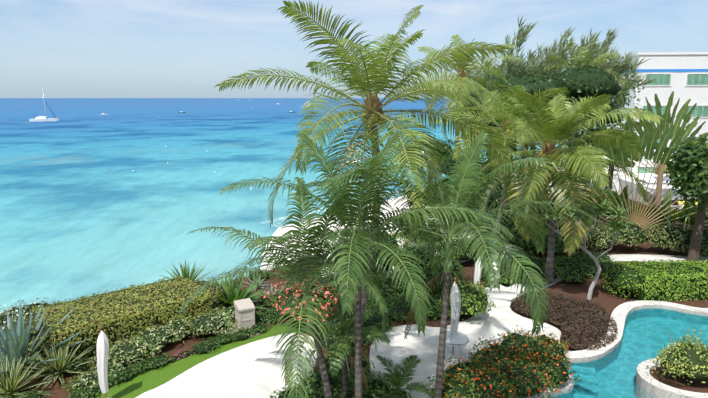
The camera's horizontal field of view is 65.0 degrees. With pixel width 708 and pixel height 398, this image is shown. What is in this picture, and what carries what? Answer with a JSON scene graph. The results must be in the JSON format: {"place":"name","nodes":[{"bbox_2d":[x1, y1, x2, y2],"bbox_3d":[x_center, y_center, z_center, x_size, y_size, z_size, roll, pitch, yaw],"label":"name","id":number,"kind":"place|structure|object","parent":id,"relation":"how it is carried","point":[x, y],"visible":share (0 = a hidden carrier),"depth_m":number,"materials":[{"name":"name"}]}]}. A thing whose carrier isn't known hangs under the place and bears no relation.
{"place":"outdoors","nodes":[
{"label":"outdoors","id":0,"kind":"place"},
{"bbox_2d":[0,98,580,311],"bbox_3d":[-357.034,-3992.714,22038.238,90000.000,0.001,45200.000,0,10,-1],"label":"sea","id":1,"kind":"structure","parent":0,"point":[77,220],"depth_m":80.91,"materials":[{"name":"liquid"}]},
{"bbox_2d":[29,88,57,121],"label":"sailboat","id":2,"kind":"object","parent":1,"relation":"on","point":[41,117],"visible":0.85,"depth_m":292.25,"materials":[{"name":"white"}]},
{"bbox_2d":[262,164,519,226],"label":"surf foam","id":3,"kind":"object","parent":1,"relation":"on","point":[307,214],"depth_m":57.07,"materials":[{"name":"white liquid"}]},
{"bbox_2d":[0,0,707,97],"label":"sky","id":4,"kind":"structure","parent":0,"point":[63,48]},
{"bbox_2d":[1,198,707,397],"bbox_3d":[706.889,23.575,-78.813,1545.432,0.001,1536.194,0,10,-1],"label":"ground","id":5,"kind":"structure","parent":0,"point":[608,302],"depth_m":26.04,"materials":[{"name":"soil"}]},
{"bbox_2d":[0,275,230,363],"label":"hedge","id":6,"kind":"object","parent":5,"relation":"on","point":[121,312],"visible":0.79,"depth_m":21.04,"materials":[{"name":"green plant"}]},
{"bbox_2d":[0,297,285,397],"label":"seaside shrubs","id":7,"kind":"object","parent":5,"relation":"on","point":[144,343],"visible":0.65,"depth_m":20.02,"materials":[{"name":"green plant"}]},
{"bbox_2d":[0,259,385,397],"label":"agave plants","id":8,"kind":"object","parent":5,"relation":"on","point":[13,381],"visible":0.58,"depth_m":18.61,"materials":[{"name":"green plant"}]},
{"bbox_2d":[93,323,303,397],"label":"lawn","id":9,"kind":"structure","parent":5,"relation":"on","point":[136,385],"depth_m":18.75,"materials":[{"name":"green plant"}]},
{"bbox_2d":[97,325,108,397],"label":"closed patio umbrella","id":10,"kind":"object","parent":9,"relation":"on","point":[102,351],"depth_m":16.43,"materials":[{"name":"white fabric"}]},
{"bbox_2d":[220,298,271,337],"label":"stone pillar","id":11,"kind":"structure","parent":5,"relation":"on","point":[244,313],"depth_m":21.81,"materials":[{"name":"stone"}]},
{"bbox_2d":[63,240,470,397],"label":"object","id":12,"kind":"object","parent":5,"relation":"on","point":[373,317],"visible":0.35,"depth_m":21.10,"materials":[{"name":"green plant"}]},
{"bbox_2d":[178,177,447,397],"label":"palm tree","id":13,"kind":"object","parent":5,"relation":"on","point":[303,268],"visible":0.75,"depth_m":14.64,"materials":[{"name":"green plant"}]},
{"bbox_2d":[300,302,390,397],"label":"palm plant","id":14,"kind":"object","parent":5,"relation":"on","point":[343,326],"visible":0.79,"depth_m":15.68,"materials":[{"name":"green plant"}]},
{"bbox_2d":[215,0,513,322],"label":"coconut palm","id":15,"kind":"object","parent":5,"relation":"on","point":[372,114],"visible":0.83,"depth_m":18.82,"materials":[{"name":"green plant"}]},
{"bbox_2d":[218,130,513,397],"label":"palm tree","id":16,"kind":"object","parent":5,"relation":"on","point":[359,257],"visible":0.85,"depth_m":13.86,"materials":[{"name":"green plant"}]},
{"bbox_2d":[366,354,434,397],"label":"palm","id":17,"kind":"object","parent":5,"relation":"on","point":[395,375],"visible":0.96,"depth_m":16.64,"materials":[{"name":"green plant"}]},
{"bbox_2d":[136,239,707,397],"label":"patio paving","id":18,"kind":"structure","parent":5,"relation":"on","point":[251,369],"depth_m":19.90,"materials":[{"name":"white concrete"}]},
{"bbox_2d":[446,277,460,359],"bbox_3d":[3.518,4.166,19.513,0.520,2.970,0.507,0,10,-1],"label":"closed umbrella","id":19,"kind":"object","parent":18,"relation":"on","point":[455,299],"visible":0.83,"depth_m":19.40,"materials":[{"name":"white fabric"}]},
{"bbox_2d":[438,331,468,360],"bbox_3d":[3.518,5.265,19.713,1.100,0.744,1.100,0,10,-1],"label":"garden table","id":20,"kind":"object","parent":18,"relation":"on","point":[461,339],"visible":0.75,"depth_m":19.44,"materials":[{"name":"white paint"}]},
{"bbox_2d":[664,133,707,261],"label":"broadleaf tree","id":21,"kind":"object","parent":18,"relation":"on","point":[689,164],"visible":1,"depth_m":30.10,"materials":[{"name":"green plant"}]},
{"bbox_2d":[401,35,522,196],"bbox_3d":[7.712,-4.827,39.885,8.767,13.597,7.845,0,10,-1],"label":"coconut palm","id":22,"kind":"object","parent":5,"relation":"on","point":[461,67],"visible":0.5,"depth_m":38.83,"materials":[{"name":"green plant"}]},
{"bbox_2d":[409,264,521,319],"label":"path bed shrubs","id":23,"kind":"object","parent":5,"relation":"on","point":[474,300],"visible":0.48,"depth_m":22.98,"materials":[{"name":"green plant"}]},
{"bbox_2d":[317,131,616,397],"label":"palm tree","id":24,"kind":"object","parent":5,"relation":"on","point":[469,165],"visible":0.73,"depth_m":14.56,"materials":[{"name":"green plant"}]},
{"bbox_2d":[474,257,481,313],"bbox_3d":[5.264,3.552,23.735,0.520,2.670,0.507,0,10,-1],"label":"closed umbrella","id":25,"kind":"object","parent":5,"relation":"on","point":[477,273],"depth_m":23.55,"materials":[{"name":"white fabric"}]},
{"bbox_2d":[436,81,571,238],"bbox_3d":[8.871,-1.878,33.187,8.128,10.186,7.710,0,10,-1],"label":"coconut palm","id":26,"kind":"object","parent":5,"relation":"on","point":[505,106],"visible":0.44,"depth_m":32.16,"materials":[{"name":"green plant"}]},
{"bbox_2d":[428,325,581,397],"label":"ixora shrubs","id":27,"kind":"object","parent":5,"relation":"on","point":[518,365],"visible":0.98,"depth_m":17.19,"materials":[{"name":"green plant"}]},
{"bbox_2d":[465,43,557,160],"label":"casuarina tree","id":28,"kind":"object","parent":5,"relation":"on","point":[517,73],"visible":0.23,"depth_m":53.42,"materials":[{"name":"green plant"}]},
{"bbox_2d":[371,169,707,321],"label":"shrubs","id":29,"kind":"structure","parent":5,"relation":"on","point":[585,264],"depth_m":30.20,"materials":[{"name":"green plant"}]},
{"bbox_2d":[521,197,558,236],"bbox_3d":[11.333,1.524,33.844,3.127,3.104,3.147,-10,14,-43],"label":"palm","id":30,"kind":"object","parent":5,"relation":"on","point":[539,219],"visible":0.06,"depth_m":33.76,"materials":[{"name":"green plant"}]},
{"bbox_2d":[504,14,593,184],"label":"casuarina tree","id":31,"kind":"object","parent":5,"relation":"on","point":[521,38],"visible":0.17,"depth_m":56.83,"materials":[{"name":"green plant"}]},
{"bbox_2d":[457,90,664,283],"bbox_3d":[9.119,-0.271,26.054,8.576,9.486,8.617,4,11,20],"label":"coconut palm","id":32,"kind":"object","parent":5,"relation":"on","point":[547,130],"visible":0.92,"depth_m":25.27,"materials":[{"name":"green plant"}]},
{"bbox_2d":[510,288,617,350],"bbox_3d":[8.878,4.873,23.221,4.084,0.213,6.539,0,10,-1],"label":"purple groundcover","id":33,"kind":"object","parent":5,"relation":"on","point":[581,324],"visible":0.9,"depth_m":22.99,"materials":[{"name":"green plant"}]},
{"bbox_2d":[556,200,586,227],"bbox_3d":[13.979,1.275,34.972,2.396,3.233,1.803,0,10,-1],"label":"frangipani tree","id":34,"kind":"object","parent":5,"relation":"on","point":[562,224],"visible":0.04,"depth_m":34.88,"materials":[{"name":"green plant"}]},
{"bbox_2d":[536,43,625,148],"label":"tree","id":35,"kind":"object","parent":5,"relation":"on","point":[577,56],"visible":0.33,"depth_m":48.40,"materials":[{"name":"green plant"}]},
{"bbox_2d":[535,190,629,299],"bbox_3d":[10.187,2.150,25.024,3.846,4.953,2.723,7,12,33],"label":"frangipani tree","id":36,"kind":"object","parent":5,"relation":"on","point":[618,224],"visible":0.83,"depth_m":24.48,"materials":[{"name":"green plant"}]},
{"bbox_2d":[564,184,616,202],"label":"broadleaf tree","id":37,"kind":"object","parent":5,"relation":"on","point":[610,195],"visible":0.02,"depth_m":41.24,"materials":[{"name":"green plant"}]},
{"bbox_2d":[587,184,619,224],"bbox_3d":[16.637,0.387,39.114,3.079,3.457,2.861,2,10,10],"label":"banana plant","id":38,"kind":"object","parent":5,"relation":"on","point":[605,192],"visible":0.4,"depth_m":38.66,"materials":[{"name":"green plant"}]},
{"bbox_2d":[508,300,707,397],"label":"pool coping","id":39,"kind":"object","parent":5,"relation":"on","point":[620,313],"visible":0.44,"depth_m":21.80,"materials":[{"name":"white concrete"}]},
{"bbox_2d":[537,116,707,244],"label":"traveller palm","id":40,"kind":"object","parent":5,"relation":"on","point":[652,144],"visible":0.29,"depth_m":34.24,"materials":[{"name":"green plant"}]},
{"bbox_2d":[603,185,649,219],"bbox_3d":[18.383,0.567,38.369,3.222,3.370,2.846,0,10,-1],"label":"banana plant","id":41,"kind":"object","parent":5,"relation":"on","point":[612,200],"visible":0.54,"depth_m":37.95,"materials":[{"name":"green plant"}]},
{"bbox_2d":[572,219,707,253],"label":"variegated shrubs","id":42,"kind":"object","parent":5,"relation":"on","point":[635,234],"visible":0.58,"depth_m":32.52,"materials":[{"name":"green plant"}]},
{"bbox_2d":[594,52,707,174],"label":"hotel building","id":43,"kind":"structure","parent":5,"relation":"on","point":[683,76],"depth_m":64.66,"materials":[{"name":"white paint"}]},
{"bbox_2d":[601,259,707,300],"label":"hedge","id":44,"kind":"object","parent":5,"relation":"on","point":[671,280],"visible":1,"depth_m":25.36,"materials":[{"name":"green plant"}]},
{"bbox_2d":[606,92,707,206],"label":"traveller's palm","id":45,"kind":"object","parent":5,"relation":"on","point":[678,130],"visible":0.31,"depth_m":42.02,"materials":[{"name":"green plant"}]},
{"bbox_2d":[648,189,686,227],"bbox_3d":[21.400,1.052,36.542,3.384,3.068,3.219,0,10,-1],"label":"banana plant","id":46,"kind":"object","parent":5,"relation":"on","point":[669,203],"visible":0.65,"depth_m":37.17,"materials":[{"name":"green plant"}]},
{"bbox_2d":[683,196,707,229],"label":"banana plant","id":47,"kind":"object","parent":5,"relation":"on","point":[689,210],"visible":0.42,"depth_m":36.30,"materials":[{"name":"green plant"}]},
{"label":"pool","id":48,"kind":"structure","parent":5,"relation":"in","visible":0},
{"bbox_2d":[540,307,707,397],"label":"pool water","id":49,"kind":"structure","parent":48,"relation":"in","point":[645,337],"depth_m":20.16,"materials":[{"name":"teal liquid"}]},
{"bbox_2d":[636,358,707,397],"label":"planter wall","id":50,"kind":"structure","parent":49,"relation":"in","point":[651,384],"depth_m":17.32,"materials":[{"name":"white concrete"}]},
{"bbox_2d":[650,367,707,392],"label":"soil bed","id":51,"kind":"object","parent":50,"relation":"in","point":[680,382],"depth_m":17.74,"materials":[{"name":"brown soil"}]},
{"bbox_2d":[646,329,707,385],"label":"bush","id":52,"kind":"object","parent":51,"relation":"on","point":[688,358],"visible":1,"depth_m":17.31,"materials":[{"name":"green plant"}]},
{"bbox_2d":[260,163,641,280],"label":"beach sand","id":53,"kind":"structure","parent":0,"point":[279,231],"depth_m":47.72,"materials":[{"name":"white sand"}]},
{"bbox_2d":[388,135,464,185],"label":"broadleaf tree","id":54,"kind":"object","parent":53,"relation":"on","point":[447,150],"visible":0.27,"depth_m":50.90,"materials":[{"name":"green plant"}]},
{"bbox_2d":[433,152,517,186],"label":"broadleaf tree","id":55,"kind":"object","parent":53,"relation":"on","point":[447,162],"visible":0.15,"depth_m":44.53,"materials":[{"name":"green plant"}]},
{"bbox_2d":[454,117,529,160],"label":"broadleaf tree","id":56,"kind":"object","parent":53,"relation":"on","point":[515,150],"visible":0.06,"depth_m":49.90,"materials":[{"name":"green plant"}]},
{"bbox_2d":[455,80,577,186],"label":"broadleaf tree","id":57,"kind":"object","parent":53,"relation":"on","point":[473,104],"visible":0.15,"depth_m":44.86,"materials":[{"name":"green plant"}]},
{"bbox_2d":[446,49,644,187],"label":"broadleaf tree","id":58,"kind":"object","parent":53,"relation":"on","point":[586,79],"visible":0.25,"depth_m":46.25,"materials":[{"name":"green plant"}]},
{"bbox_2d":[529,65,644,161],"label":"broadleaf tree","id":59,"kind":"object","parent":53,"relation":"on","point":[612,109],"visible":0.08,"depth_m":50.70,"materials":[{"name":"green plant"}]},
{"bbox_2d":[517,30,658,169],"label":"casuarina tree","id":60,"kind":"object","parent":53,"relation":"on","point":[589,45],"visible":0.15,"depth_m":54.45,"materials":[{"name":"green plant"}]},
{"bbox_2d":[561,118,639,189],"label":"broadleaf tree","id":61,"kind":"object","parent":53,"relation":"on","point":[612,170],"visible":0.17,"depth_m":47.62,"materials":[{"name":"green plant"}]},
{"bbox_2d":[551,28,650,130],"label":"casuarina tree","id":62,"kind":"object","parent":53,"relation":"on","point":[626,63],"visible":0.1,"depth_m":57.50,"materials":[{"name":"green plant"}]},
{"bbox_2d":[618,173,697,205],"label":"pavilion building","id":63,"kind":"structure","parent":0,"point":[646,180],"depth_m":49.52,"materials":[{"name":"white paint"}]}
]}

